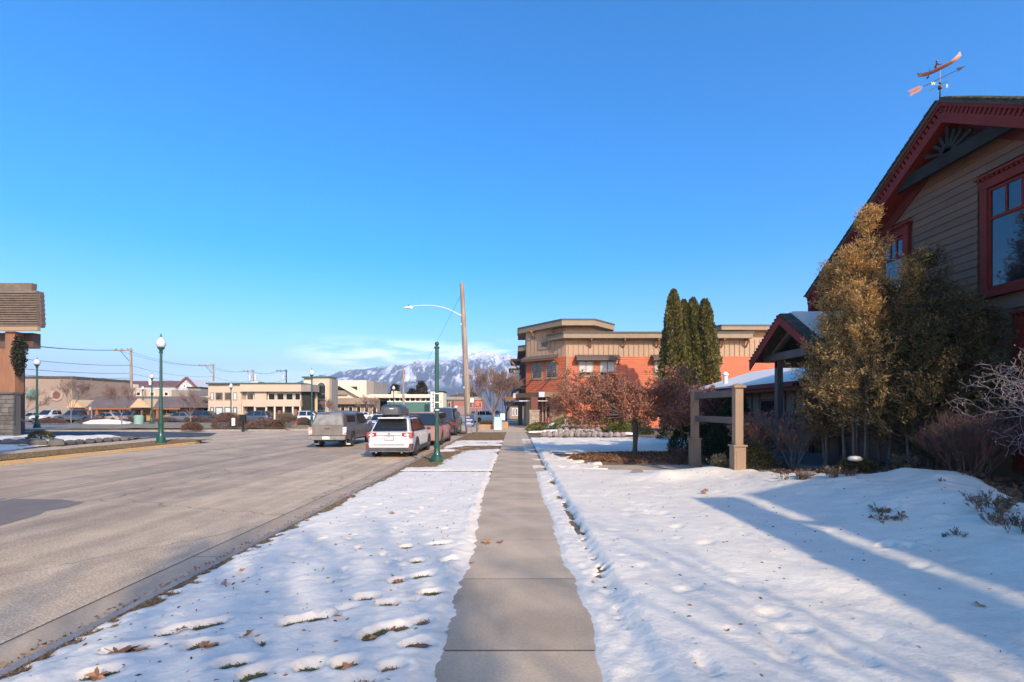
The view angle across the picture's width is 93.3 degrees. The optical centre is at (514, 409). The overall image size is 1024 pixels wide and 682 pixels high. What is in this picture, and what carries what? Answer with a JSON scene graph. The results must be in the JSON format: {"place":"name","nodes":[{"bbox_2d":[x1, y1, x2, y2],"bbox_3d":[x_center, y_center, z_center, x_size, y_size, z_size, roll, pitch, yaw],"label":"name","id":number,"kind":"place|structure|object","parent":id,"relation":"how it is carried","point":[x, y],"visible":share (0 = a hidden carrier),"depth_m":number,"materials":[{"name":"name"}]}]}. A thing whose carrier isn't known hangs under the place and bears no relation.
{"place":"outdoors","nodes":[
{"label":"outdoors","id":0,"kind":"place"},
{"bbox_2d":[0,435,138,450],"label":"bed soil","id":1,"kind":"structure","parent":0,"point":[37,446],"depth_m":22.89,"materials":[{"name":"brown soil"}]},
{"bbox_2d":[0,283,45,435],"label":"shingled building","id":2,"kind":"structure","parent":1,"relation":"on","point":[22,306],"depth_m":27.08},
{"bbox_2d":[9,335,28,376],"bbox_3d":[-27.902,-2.973,27.207,0.770,2.373,0.887,0,0,0],"label":"bark garland","id":3,"kind":"object","parent":2,"relation":"hanging from","point":[19,344],"visible":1,"depth_m":27.10,"materials":[{"name":"green plant"}]},
{"bbox_2d":[0,439,65,446],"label":"stone bed edging","id":4,"kind":"object","parent":1,"relation":"on","point":[56,442],"visible":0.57,"depth_m":23.14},
{"bbox_2d":[24,430,55,438],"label":"evergreen shrub","id":5,"kind":"object","parent":1,"relation":"on","point":[36,434],"visible":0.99,"depth_m":24.59,"materials":[{"name":"green plant"}]},
{"bbox_2d":[0,434,142,450],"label":"snow","id":6,"kind":"structure","parent":1,"relation":"on","point":[22,436],"depth_m":25.56,"materials":[{"name":"white snow"}]},
{"bbox_2d":[65,436,134,445],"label":"kerb stones","id":7,"kind":"object","parent":1,"relation":"on","point":[95,440],"visible":0.73,"depth_m":25.70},
{"bbox_2d":[0,438,155,454],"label":"pavement","id":8,"kind":"structure","parent":0,"point":[69,446],"depth_m":23.22,"materials":[{"name":"concrete"}]},
{"bbox_2d":[0,439,209,460],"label":"verge","id":9,"kind":"structure","parent":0,"point":[91,451],"depth_m":20.53,"materials":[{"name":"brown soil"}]},
{"bbox_2d":[155,334,166,442],"bbox_3d":[-18.587,-1.052,25.400,0.487,5.870,0.487,0,0,0],"label":"street lamp","id":10,"kind":"object","parent":9,"relation":"on","point":[161,346],"visible":0.95,"depth_m":25.34,"materials":[{"name":"green metal"}]},
{"bbox_2d":[25,432,215,437],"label":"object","id":11,"kind":"structure","parent":0,"point":[166,434],"depth_m":36.72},
{"bbox_2d":[25,430,308,441],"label":"side street","id":12,"kind":"structure","parent":0,"point":[218,436],"depth_m":38.39,"materials":[{"name":"grey asphalt"}]},
{"bbox_2d":[45,423,308,430],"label":"island soil","id":13,"kind":"structure","parent":0,"point":[172,425],"depth_m":47.68,"materials":[{"name":"brown soil"}]},
{"bbox_2d":[180,421,203,430],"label":"bare hedge","id":14,"kind":"object","parent":13,"relation":"on","point":[189,426],"visible":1,"depth_m":40.99,"materials":[{"name":"brown plant"}]},
{"bbox_2d":[210,412,241,428],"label":"bare hedge","id":15,"kind":"object","parent":13,"relation":"on","point":[217,419],"visible":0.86,"depth_m":44.60,"materials":[{"name":"brown plant"}]},
{"bbox_2d":[244,419,279,428],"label":"bare hedge","id":16,"kind":"object","parent":13,"relation":"on","point":[257,422],"visible":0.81,"depth_m":44.37,"materials":[{"name":"brown plant"}]},
{"bbox_2d":[274,410,297,428],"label":"bare shrub","id":17,"kind":"object","parent":13,"relation":"on","point":[283,417],"visible":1,"depth_m":44.77,"materials":[{"name":"brown plant"}]},
{"bbox_2d":[25,419,368,429],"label":"car park","id":18,"kind":"structure","parent":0,"point":[28,425],"depth_m":57.55,"materials":[{"name":"grey asphalt"}]},
{"bbox_2d":[33,359,40,427],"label":"street lamp","id":19,"kind":"object","parent":18,"relation":"on","point":[36,363],"visible":1,"depth_m":45.93,"materials":[{"name":"green metal"}]},
{"bbox_2d":[29,410,66,422],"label":"parked white truck","id":20,"kind":"object","parent":18,"relation":"on","point":[47,413],"visible":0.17,"depth_m":70.76,"materials":[{"name":"paint"}]},
{"bbox_2d":[51,376,97,423],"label":"bare tree","id":21,"kind":"object","parent":18,"relation":"on","point":[82,388],"visible":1,"depth_m":62.38,"materials":[{"name":"brown plant"}]},
{"bbox_2d":[25,376,129,420],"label":"round window building","id":22,"kind":"structure","parent":18,"relation":"on","point":[59,402],"depth_m":76.00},
{"bbox_2d":[53,410,103,422],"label":"parked pickup","id":23,"kind":"object","parent":18,"relation":"on","point":[79,414],"visible":0.5,"depth_m":67.16,"materials":[{"name":"blue paint"}]},
{"bbox_2d":[83,419,131,423],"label":"snow pile","id":24,"kind":"object","parent":18,"relation":"on","point":[104,421],"visible":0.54,"depth_m":63.23,"materials":[{"name":"white snow"}]},
{"bbox_2d":[99,382,139,424],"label":"bare tree","id":25,"kind":"object","parent":18,"relation":"on","point":[111,390],"visible":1,"depth_m":59.83,"materials":[{"name":"brown plant"}]},
{"bbox_2d":[66,396,207,420],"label":"brown roof building","id":26,"kind":"structure","parent":18,"relation":"on","point":[171,405],"depth_m":75.47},
{"bbox_2d":[133,384,207,395],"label":"flat roof shop","id":27,"kind":"structure","parent":18,"relation":"on","point":[166,392],"depth_m":88.50,"materials":[{"name":"brick"}]},
{"bbox_2d":[133,377,215,389],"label":"red roof building","id":28,"kind":"structure","parent":18,"relation":"on","point":[184,383],"depth_m":100.07,"materials":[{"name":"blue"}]},
{"bbox_2d":[174,390,210,421],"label":"bare tree","id":29,"kind":"object","parent":18,"relation":"on","point":[192,395],"visible":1,"depth_m":65.95,"materials":[{"name":"brown plant"}]},
{"bbox_2d":[245,411,272,421],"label":"parked suv","id":30,"kind":"object","parent":18,"relation":"on","point":[258,415],"visible":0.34,"depth_m":69.22,"materials":[{"name":"blue paint"}]},
{"bbox_2d":[206,381,318,419],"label":"beige office","id":31,"kind":"structure","parent":18,"relation":"on","point":[273,398],"depth_m":76.00,"materials":[{"name":"paint"}]},
{"bbox_2d":[302,376,337,412],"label":"arched tower","id":32,"kind":"structure","parent":18,"relation":"on","point":[328,386],"depth_m":79.00,"materials":[{"name":"beige paint"}]},
{"bbox_2d":[317,382,325,412],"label":"window","id":33,"kind":"structure","parent":32,"relation":"in","point":[321,395],"depth_m":78.90,"materials":[{"name":"beige paint"}]},
{"bbox_2d":[338,380,386,413],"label":"ramp building","id":34,"kind":"structure","parent":18,"relation":"on","point":[350,392],"depth_m":91.60,"materials":[{"name":"beige paint"}]},
{"bbox_2d":[363,391,430,416],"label":"long low building","id":35,"kind":"structure","parent":18,"relation":"on","point":[417,402],"depth_m":91.90,"materials":[{"name":"beige paint"}]},
{"bbox_2d":[0,413,504,644],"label":"road","id":36,"kind":"structure","parent":0,"point":[105,538],"depth_m":9.65,"materials":[{"name":"grey asphalt"}]},
{"bbox_2d":[0,499,83,524],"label":"road patch","id":37,"kind":"object","parent":36,"relation":"on","point":[12,510],"visible":1,"depth_m":9.43,"materials":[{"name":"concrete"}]},
{"bbox_2d":[0,441,333,500],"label":"line","id":38,"kind":"object","parent":36,"relation":"on","point":[136,476],"depth_m":13.56,"materials":[{"name":"paint"}]},
{"bbox_2d":[0,432,464,669],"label":"gutter","id":39,"kind":"object","parent":36,"relation":"on","point":[53,631],"visible":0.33,"depth_m":5.25,"materials":[{"name":"concrete"}]},
{"bbox_2d":[0,445,442,667],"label":"gutter litter","id":40,"kind":"object","parent":39,"relation":"on","point":[45,645],"visible":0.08,"depth_m":5.13,"materials":[{"name":"brown plant"}]},
{"bbox_2d":[0,434,459,644],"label":"gutter seam","id":41,"kind":"object","parent":39,"relation":"on","point":[164,569],"visible":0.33,"depth_m":5.48,"materials":[{"name":"grey concrete"}]},
{"bbox_2d":[307,411,373,446],"bbox_3d":[-9.300,1.022,26.530,2.348,1.884,5.540,0,0,0],"label":"canopy pickup","id":42,"kind":"object","parent":36,"relation":"on","point":[348,428],"visible":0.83,"depth_m":24.21,"materials":[{"name":"grey paint"}]},
{"bbox_2d":[365,415,430,455],"bbox_3d":[-4.950,1.089,21.419,2.199,1.750,4.862,0,0,0],"label":"white wagon","id":43,"kind":"object","parent":36,"relation":"on","point":[411,435],"visible":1,"depth_m":19.25,"materials":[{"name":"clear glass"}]},
{"bbox_2d":[381,404,408,414],"bbox_3d":[-5.120,0.010,20.890,0.920,0.440,1.920,0,0,0],"label":"roof cargo box","id":44,"kind":"object","parent":43,"relation":"on","point":[395,409],"visible":1,"depth_m":19.95,"materials":[{"name":"plastic"}]},
{"bbox_2d":[407,412,451,444],"bbox_3d":[-4.850,1.046,27.510,2.289,1.836,5.180,0,0,0],"label":"dusty minivan","id":45,"kind":"object","parent":36,"relation":"on","point":[427,419],"visible":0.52,"depth_m":25.34,"materials":[{"name":"red metal"}]},
{"bbox_2d":[433,407,461,435],"bbox_3d":[-5.150,0.911,36.775,1.850,2.106,4.690,0,0,0],"label":"dark van","id":46,"kind":"object","parent":36,"relation":"on","point":[452,415],"visible":0.48,"depth_m":34.66,"materials":[{"name":"black paint"}]},
{"bbox_2d":[446,397,484,414],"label":"brick shop row","id":47,"kind":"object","parent":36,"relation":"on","point":[477,403],"visible":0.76,"depth_m":149.97,"materials":[{"name":"red brick"}]},
{"bbox_2d":[0,432,505,681],"bbox_3d":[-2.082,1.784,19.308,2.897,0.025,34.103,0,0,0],"label":"verge grass","id":48,"kind":"structure","parent":0,"point":[492,436],"depth_m":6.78,"materials":[{"name":"brown plant"}]},
{"bbox_2d":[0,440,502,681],"bbox_3d":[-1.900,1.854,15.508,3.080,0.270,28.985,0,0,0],"label":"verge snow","id":49,"kind":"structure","parent":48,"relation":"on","point":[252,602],"depth_m":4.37,"materials":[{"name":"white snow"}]},
{"bbox_2d":[431,342,442,461],"bbox_3d":[-2.675,-0.263,16.600,0.430,4.125,0.423,0,0,0],"label":"banner post","id":50,"kind":"object","parent":48,"relation":"on","point":[436,456],"visible":1,"depth_m":16.54,"materials":[{"name":"green metal"}]},
{"bbox_2d":[464,410,477,434],"bbox_3d":[-3.090,0.910,34.060,0.940,1.780,0.120,0,0,0],"label":"blue sign","id":51,"kind":"object","parent":48,"relation":"on","point":[469,420],"visible":1,"depth_m":34.03,"materials":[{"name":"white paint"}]},
{"bbox_2d":[41,410,517,447],"bbox_3d":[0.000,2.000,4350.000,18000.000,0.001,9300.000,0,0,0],"label":"ground","id":52,"kind":"structure","parent":0,"point":[509,419],"depth_m":79.06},
{"bbox_2d":[0,440,201,464],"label":"yellow kerb","id":53,"kind":"structure","parent":52,"relation":"on","point":[16,461],"depth_m":20.03,"materials":[{"name":"paint"}]},
{"bbox_2d":[25,429,308,430],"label":"island kerb","id":54,"kind":"structure","parent":52,"relation":"on","point":[191,430],"depth_m":42.87,"materials":[{"name":"concrete"}]},
{"bbox_2d":[0,433,467,677],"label":"kerb","id":55,"kind":"structure","parent":52,"relation":"on","point":[32,656],"depth_m":4.64,"materials":[{"name":"concrete"}]},
{"bbox_2d":[297,350,522,409],"bbox_3d":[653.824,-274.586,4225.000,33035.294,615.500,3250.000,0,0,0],"label":"mountain range","id":56,"kind":"structure","parent":0,"point":[451,382],"depth_m":4106.36,"materials":[{"name":"white snow"}]},
{"bbox_2d":[461,423,526,431],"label":"plaza","id":57,"kind":"structure","parent":0,"point":[514,427],"depth_m":42.73,"materials":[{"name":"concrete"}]},
{"bbox_2d":[403,283,471,433],"bbox_3d":[-6.061,-3.988,38.000,5.399,11.799,0.520,0,0,0],"label":"utility pole","id":58,"kind":"object","parent":57,"relation":"on","point":[466,387],"visible":0.95,"depth_m":37.84,"materials":[{"name":"brown wood"}]},
{"bbox_2d":[469,366,524,426],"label":"bare tree","id":59,"kind":"object","parent":57,"relation":"on","point":[499,380],"visible":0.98,"depth_m":48.93,"materials":[{"name":"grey plant"}]},
{"bbox_2d":[529,397,539,424],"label":"stone pillar","id":60,"kind":"structure","parent":57,"relation":"on","point":[533,413],"depth_m":46.10,"materials":[{"name":"beige stone"}]},
{"bbox_2d":[504,319,774,426],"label":"corner building","id":61,"kind":"structure","parent":57,"relation":"on","point":[577,345],"depth_m":48.00,"materials":[{"name":"orange"}]},
{"bbox_2d":[532,362,542,379],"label":"window","id":62,"kind":"structure","parent":61,"relation":"in","point":[536,367],"depth_m":50.30,"materials":[{"name":"clear glass"}]},
{"bbox_2d":[512,378,571,397],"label":"entrance canopy","id":63,"kind":"object","parent":61,"relation":"attached to","point":[535,394],"visible":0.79,"depth_m":48.26,"materials":[{"name":"beige metal"}]},
{"bbox_2d":[545,361,556,379],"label":"window","id":64,"kind":"structure","parent":61,"relation":"in","point":[550,367],"depth_m":49.08,"materials":[{"name":"clear glass"}]},
{"bbox_2d":[578,360,593,377],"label":"window","id":65,"kind":"structure","parent":61,"relation":"in","point":[582,364],"depth_m":47.93,"materials":[{"name":"white glass"}]},
{"bbox_2d":[599,360,615,377],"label":"window","id":66,"kind":"structure","parent":61,"relation":"in","point":[603,364],"depth_m":47.93,"materials":[{"name":"clear glass"}]},
{"bbox_2d":[0,0,1023,382],"label":"sky","id":67,"kind":"structure","parent":0,"point":[263,186],"materials":[{"name":"blue"}]},
{"bbox_2d":[428,432,616,681],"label":"pavement","id":68,"kind":"structure","parent":0,"point":[522,613],"depth_m":4.52,"materials":[{"name":"concrete"}]},
{"bbox_2d":[598,465,715,469],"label":"garden path","id":69,"kind":"structure","parent":0,"point":[642,467],"depth_m":14.76,"materials":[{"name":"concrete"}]},
{"bbox_2d":[522,429,1023,681],"bbox_3d":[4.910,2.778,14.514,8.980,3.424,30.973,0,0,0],"label":"lawn snow","id":70,"kind":"structure","parent":0,"point":[891,627],"depth_m":5.04,"materials":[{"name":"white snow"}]},
{"bbox_2d":[30,468,1018,681],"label":"snow litter","id":71,"kind":"object","parent":70,"relation":"on","point":[84,644],"visible":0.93,"depth_m":4.74,"materials":[{"name":"brown plant"}]},
{"bbox_2d":[541,428,625,436],"bbox_3d":[4.425,1.582,31.477,5.517,0.666,1.208,0,0,0],"label":"stone edging","id":72,"kind":"object","parent":70,"relation":"on","point":[580,433],"visible":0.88,"depth_m":31.36,"materials":[{"name":"grey stone"}]},
{"bbox_2d":[609,420,632,432],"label":"spreading juniper","id":73,"kind":"object","parent":70,"relation":"on","point":[624,426],"visible":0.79,"depth_m":33.10,"materials":[{"name":"green plant"}]},
{"bbox_2d":[566,454,727,464],"bbox_3d":[5.400,1.787,17.660,7.600,0.126,4.320,0,0,0],"label":"mulch bed","id":74,"kind":"object","parent":70,"relation":"on","point":[653,463],"visible":0.08,"depth_m":16.04,"materials":[{"name":"brown soil"}]},
{"bbox_2d":[533,362,706,453],"bbox_3d":[3.986,0.084,18.653,6.474,3.546,6.260,0,0,0],"label":"broad tree","id":75,"kind":"object","parent":74,"relation":"on","point":[599,397],"visible":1,"depth_m":17.54,"materials":[{"name":"brown plant"}]},
{"bbox_2d":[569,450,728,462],"bbox_3d":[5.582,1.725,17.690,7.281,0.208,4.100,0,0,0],"label":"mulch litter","id":76,"kind":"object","parent":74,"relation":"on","point":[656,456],"visible":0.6,"depth_m":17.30,"materials":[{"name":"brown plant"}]},
{"bbox_2d":[666,418,721,455],"bbox_3d":[6.925,1.069,18.624,2.170,1.670,2.103,0,0,0],"label":"evergreen shrub","id":77,"kind":"object","parent":74,"relation":"on","point":[674,441],"visible":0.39,"depth_m":18.28,"materials":[{"name":"green plant"}]},
{"bbox_2d":[705,395,763,461],"bbox_3d":[7.258,0.606,15.975,2.083,2.545,1.960,0,0,0],"label":"evergreen shrub","id":78,"kind":"object","parent":74,"relation":"on","point":[716,433],"visible":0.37,"depth_m":15.85,"materials":[{"name":"green plant"}]},
{"bbox_2d":[657,288,689,430],"bbox_3d":[13.141,-4.068,39.945,2.851,11.937,2.909,0,0,0],"label":"columnar evergreen","id":79,"kind":"object","parent":70,"relation":"on","point":[673,317],"visible":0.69,"depth_m":39.43,"materials":[{"name":"green plant"}]},
{"bbox_2d":[667,446,688,464],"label":"dry perennial","id":80,"kind":"object","parent":70,"relation":"on","point":[680,456],"visible":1,"depth_m":15.57,"materials":[{"name":"brown plant"}]},
{"bbox_2d":[671,298,692,391],"bbox_3d":[14.040,-3.686,40.318,2.521,11.171,2.402,0,0,0],"label":"columnar evergreen","id":81,"kind":"object","parent":70,"relation":"on","point":[684,302],"visible":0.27,"depth_m":39.76,"materials":[{"name":"green plant"}]},
{"bbox_2d":[657,382,725,418],"bbox_3d":[8.111,0.311,21.661,3.372,3.094,3.582,0,0,0],"label":"broad tree","id":82,"kind":"object","parent":70,"relation":"on","point":[706,407],"visible":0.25,"depth_m":20.87,"materials":[{"name":"brown plant"}]},
{"bbox_2d":[682,296,707,389],"bbox_3d":[14.700,-3.723,39.967,2.722,11.246,2.570,0,0,22],"label":"columnar evergreen","id":83,"kind":"object","parent":70,"relation":"on","point":[693,311],"visible":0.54,"depth_m":39.36,"materials":[{"name":"green plant"}]},
{"bbox_2d":[692,298,722,387],"bbox_3d":[15.686,-3.632,39.759,3.047,11.065,2.961,0,0,0],"label":"columnar evergreen","id":84,"kind":"object","parent":70,"relation":"on","point":[709,337],"visible":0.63,"depth_m":39.09,"materials":[{"name":"green plant"}]},
{"bbox_2d":[687,383,747,469],"bbox_3d":[5.610,0.580,13.625,0.370,2.480,3.200,0,0,0],"label":"sign frame","id":85,"kind":"object","parent":70,"relation":"on","point":[737,453],"visible":0.89,"depth_m":12.64,"materials":[{"name":"beige wood"}]},
{"bbox_2d":[700,368,821,452],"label":"wing","id":86,"kind":"structure","parent":70,"relation":"on","point":[759,391],"depth_m":18.23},
{"bbox_2d":[760,398,774,432],"bbox_3d":[9.624,0.250,18.400,0.048,1.300,1.100,0,0,0],"label":"window","id":87,"kind":"structure","parent":86,"relation":"in","point":[766,405],"depth_m":18.37,"materials":[{"name":"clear glass"}]},
{"bbox_2d":[747,311,912,470],"bbox_3d":[8.275,-0.444,13.325,3.350,4.528,3.750,0,0,0],"label":"entry porch","id":88,"kind":"object","parent":70,"relation":"on","point":[778,346],"visible":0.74,"depth_m":13.68,"materials":[{"name":"wood"}]},
{"bbox_2d":[866,502,908,523],"bbox_3d":[5.238,1.482,6.809,0.462,0.267,0.642,0,0,37],"label":"dry tuft","id":89,"kind":"object","parent":70,"relation":"on","point":[887,510],"visible":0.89,"depth_m":6.68,"materials":[{"name":"brown plant"}]},
{"bbox_2d":[764,461,1023,502],"bbox_3d":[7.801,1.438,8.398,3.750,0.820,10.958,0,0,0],"label":"bed leaf litter","id":90,"kind":"object","parent":70,"relation":"on","point":[1016,484],"visible":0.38,"depth_m":8.79,"materials":[{"name":"brown plant"}]},
{"bbox_2d":[706,450,728,467],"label":"dry perennial","id":91,"kind":"object","parent":90,"relation":"on","point":[719,461],"visible":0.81,"depth_m":13.33,"materials":[{"name":"plant"}]},
{"bbox_2d":[746,443,780,470],"bbox_3d":[6.281,1.355,12.557,1.341,0.997,1.217,0,0,0],"label":"evergreen shrub","id":92,"kind":"object","parent":90,"relation":"on","point":[753,450],"visible":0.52,"depth_m":12.27,"materials":[{"name":"green plant"}]},
{"bbox_2d":[726,408,806,463],"bbox_3d":[6.840,0.746,13.080,2.122,2.020,1.899,0,0,0],"label":"bare shrub","id":93,"kind":"object","parent":90,"relation":"on","point":[756,434],"visible":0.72,"depth_m":12.84,"materials":[{"name":"brown plant"}]},
{"bbox_2d":[753,410,822,469],"bbox_3d":[7.088,0.731,12.375,1.308,1.648,1.638,0,0,-38],"label":"bare shrub","id":94,"kind":"object","parent":90,"relation":"on","point":[794,436],"visible":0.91,"depth_m":12.26,"materials":[{"name":"brown plant"}]},
{"bbox_2d":[790,312,872,465],"bbox_3d":[7.631,-0.447,11.781,2.051,4.105,2.167,0,0,0],"label":"arborvitae","id":95,"kind":"object","parent":90,"relation":"on","point":[818,416],"visible":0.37,"depth_m":11.66,"materials":[{"name":"green plant"}]},
{"bbox_2d":[819,465,858,477],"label":"dry tuft","id":96,"kind":"object","parent":90,"relation":"on","point":[834,473],"visible":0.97,"depth_m":9.35,"materials":[{"name":"brown plant"}]},
{"bbox_2d":[832,455,879,473],"bbox_3d":[7.162,1.257,10.091,1.005,0.626,0.963,0,0,0],"label":"evergreen shrub","id":97,"kind":"object","parent":90,"relation":"on","point":[866,463],"visible":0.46,"depth_m":9.91,"materials":[{"name":"green plant"}]},
{"bbox_2d":[784,202,957,466],"bbox_3d":[7.859,-1.561,10.838,2.989,6.241,2.881,0,0,0],"label":"arborvitae","id":98,"kind":"object","parent":90,"relation":"on","point":[857,317],"visible":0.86,"depth_m":10.61,"materials":[{"name":"green plant"}]},
{"bbox_2d":[887,450,924,466],"bbox_3d":[7.721,0.996,9.588,0.631,0.408,0.570,0,0,-44],"label":"dry tuft","id":99,"kind":"object","parent":90,"relation":"on","point":[893,459],"visible":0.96,"depth_m":9.60,"materials":[{"name":"brown plant"}]},
{"bbox_2d":[842,242,1023,467],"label":"arborvitae","id":100,"kind":"object","parent":90,"relation":"on","point":[926,390],"visible":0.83,"depth_m":9.53,"materials":[{"name":"green plant"}]},
{"bbox_2d":[907,399,1023,478],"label":"bare shrub","id":101,"kind":"object","parent":90,"relation":"on","point":[987,444],"visible":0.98,"depth_m":8.38,"materials":[{"name":"brown plant"}]},
{"bbox_2d":[958,486,1023,512],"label":"dry tuft","id":102,"kind":"object","parent":90,"relation":"on","point":[997,501],"visible":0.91,"depth_m":6.26,"materials":[{"name":"brown plant"}]},
{"bbox_2d":[803,95,1023,479],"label":"gabled house","id":103,"kind":"structure","parent":70,"relation":"on","point":[953,178],"depth_m":10.29,"materials":[{"name":"brown wood"}]},
{"bbox_2d":[874,220,912,309],"bbox_3d":[9.717,-3.605,12.450,0.165,2.070,1.140,0,0,0],"label":"window","id":104,"kind":"structure","parent":103,"relation":"in","point":[903,231],"depth_m":12.30,"materials":[{"name":"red glass"}]},
{"bbox_2d":[908,52,964,99],"bbox_3d":[9.204,-7.193,10.560,0.969,0.969,0.194,0,0,21],"label":"weathervane","id":105,"kind":"object","parent":103,"relation":"on","point":[917,89],"visible":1,"depth_m":10.55,"materials":[{"name":"orange metal"}]},
{"bbox_2d":[973,155,1023,299],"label":"window","id":106,"kind":"structure","parent":103,"relation":"in","point":[1001,190],"depth_m":9.67,"materials":[{"name":"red glass"}]},
{"bbox_2d":[1008,309,1023,470],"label":"window","id":107,"kind":"structure","parent":103,"relation":"in","point":[1018,465],"depth_m":9.30,"materials":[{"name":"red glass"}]},
{"bbox_2d":[946,345,1023,474],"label":"pale twiggy tree","id":108,"kind":"object","parent":70,"relation":"on","point":[1010,388],"visible":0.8,"depth_m":8.19,"materials":[{"name":"grey plant"}]},
{"bbox_2d":[978,505,1023,533],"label":"dry tuft","id":109,"kind":"object","parent":70,"relation":"on","point":[997,519],"visible":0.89,"depth_m":5.85,"materials":[{"name":"brown plant"}]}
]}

